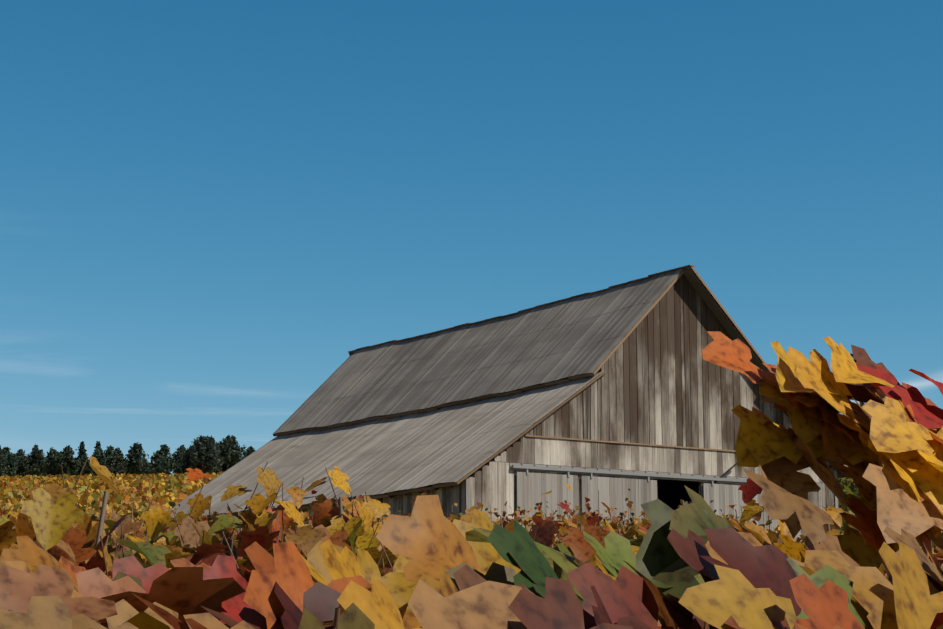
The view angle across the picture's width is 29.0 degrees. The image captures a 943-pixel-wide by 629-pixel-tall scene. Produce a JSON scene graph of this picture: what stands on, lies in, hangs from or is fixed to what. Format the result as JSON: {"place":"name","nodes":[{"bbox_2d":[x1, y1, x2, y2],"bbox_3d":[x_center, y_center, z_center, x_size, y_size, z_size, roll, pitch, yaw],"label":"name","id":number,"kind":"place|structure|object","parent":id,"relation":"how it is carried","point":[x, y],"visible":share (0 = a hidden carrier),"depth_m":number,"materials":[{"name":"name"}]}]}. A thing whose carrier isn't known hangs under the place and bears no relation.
{"place":"outdoors","nodes":[
{"label":"outdoors","id":0,"kind":"place"},
{"bbox_2d":[0,478,942,553],"bbox_3d":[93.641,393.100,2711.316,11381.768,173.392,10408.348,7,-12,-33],"label":"terrain","id":1,"kind":"structure","parent":0,"point":[141,508],"depth_m":292.30,"materials":[{"name":"brown soil"}]},
{"bbox_2d":[0,435,255,477],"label":"tree line","id":2,"kind":"object","parent":1,"relation":"on","point":[217,456],"visible":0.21,"depth_m":461.55,"materials":[{"name":"green plant"}]},
{"bbox_2d":[0,489,789,546],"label":"vine leaves","id":3,"kind":"object","parent":1,"relation":"on","point":[634,521],"visible":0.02,"depth_m":37.01,"materials":[{"name":"plant"}]},
{"bbox_2d":[11,492,829,556],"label":"vineyard stakes","id":4,"kind":"object","parent":1,"relation":"on","point":[102,515],"visible":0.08,"depth_m":6.63,"materials":[{"name":"grey wood"}]},
{"bbox_2d":[0,471,855,528],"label":"vineyard","id":5,"kind":"object","parent":1,"relation":"on","point":[181,486],"visible":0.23,"depth_m":315.25,"materials":[{"name":"yellow plant"}]},
{"bbox_2d":[0,440,857,515],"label":"tree trunks and limbs","id":6,"kind":"object","parent":1,"relation":"on","point":[163,454],"visible":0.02,"depth_m":455.46,"materials":[{"name":"brown plant"}]},
{"bbox_2d":[837,477,859,534],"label":"broadleaf crowns","id":7,"kind":"object","parent":6,"relation":"attached to","point":[852,486],"visible":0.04,"depth_m":182.79,"materials":[{"name":"green plant"}]},
{"bbox_2d":[0,331,942,628],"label":"vine leaves","id":8,"kind":"object","parent":1,"relation":"on","point":[696,563],"visible":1,"depth_m":2.20,"materials":[{"name":"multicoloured plant"}]},
{"bbox_2d":[201,275,835,540],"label":"barn wall boards","id":9,"kind":"object","parent":1,"relation":"on","point":[661,381],"visible":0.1,"depth_m":54.48,"materials":[{"name":"grey wood"}]},
{"bbox_2d":[167,371,604,516],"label":"barn roof","id":10,"kind":"structure","parent":9,"relation":"on","point":[451,444],"depth_m":57.48,"materials":[{"name":"grey wood"}]},
{"bbox_2d":[273,268,683,433],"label":"barn roof","id":11,"kind":"structure","parent":9,"relation":"on","point":[575,336],"depth_m":61.11,"materials":[{"name":"grey wood"}]},
{"bbox_2d":[194,265,847,519],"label":"roof trim","id":12,"kind":"structure","parent":9,"relation":"attached to","point":[521,391],"depth_m":55.62,"materials":[{"name":"wood"}]},
{"bbox_2d":[349,266,768,371],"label":"barn roof","id":13,"kind":"structure","parent":9,"relation":"on","point":[714,307],"depth_m":56.09,"materials":[{"name":"grey wood"}]},
{"bbox_2d":[462,471,837,514],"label":"barn corner boards","id":14,"kind":"object","parent":9,"relation":"attached to","point":[468,494],"visible":0.06,"depth_m":50.25,"materials":[{"name":"grey wood"}]},
{"bbox_2d":[690,463,736,502],"bbox_3d":[7.015,5.351,55.157,2.642,2.091,0.052,3,-10,-17],"label":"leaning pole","id":15,"kind":"object","parent":9,"relation":"attached to","point":[728,470],"depth_m":55.48,"materials":[{"name":"black wood"}]},
{"bbox_2d":[658,411,847,491],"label":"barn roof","id":16,"kind":"structure","parent":9,"relation":"on","point":[669,485],"depth_m":64.32,"materials":[{"name":"black"}]},
{"bbox_2d":[0,0,942,481],"label":"sky","id":17,"kind":"structure","parent":0,"point":[206,206],"materials":[{"name":"blue"}]},
{"bbox_2d":[8,460,939,628],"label":"vine stems","id":18,"kind":"object","parent":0,"point":[336,618],"visible":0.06,"depth_m":8.49,"materials":[{"name":"brown plant"}]},
{"bbox_2d":[209,271,842,519],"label":"barn sheathing ends","id":19,"kind":"object","parent":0,"point":[664,491],"visible":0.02,"depth_m":56.20,"materials":[{"name":"wood"}]},
{"bbox_2d":[469,434,831,509],"bbox_3d":[0.248,4.960,62.528,14.192,9.970,19.592,7,-12,-33],"label":"barn interior shell","id":20,"kind":"object","parent":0,"point":[670,499],"visible":0.08,"depth_m":64.42},
{"bbox_2d":[509,463,822,488],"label":"door track","id":21,"kind":"structure","parent":0,"point":[586,470],"depth_m":53.38,"materials":[{"name":"grey metal"}]},
{"bbox_2d":[517,472,795,538],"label":"barn doors","id":22,"kind":"structure","parent":21,"relation":"hanging from","point":[614,493],"depth_m":52.79,"materials":[{"name":"grey wood"}]}
]}

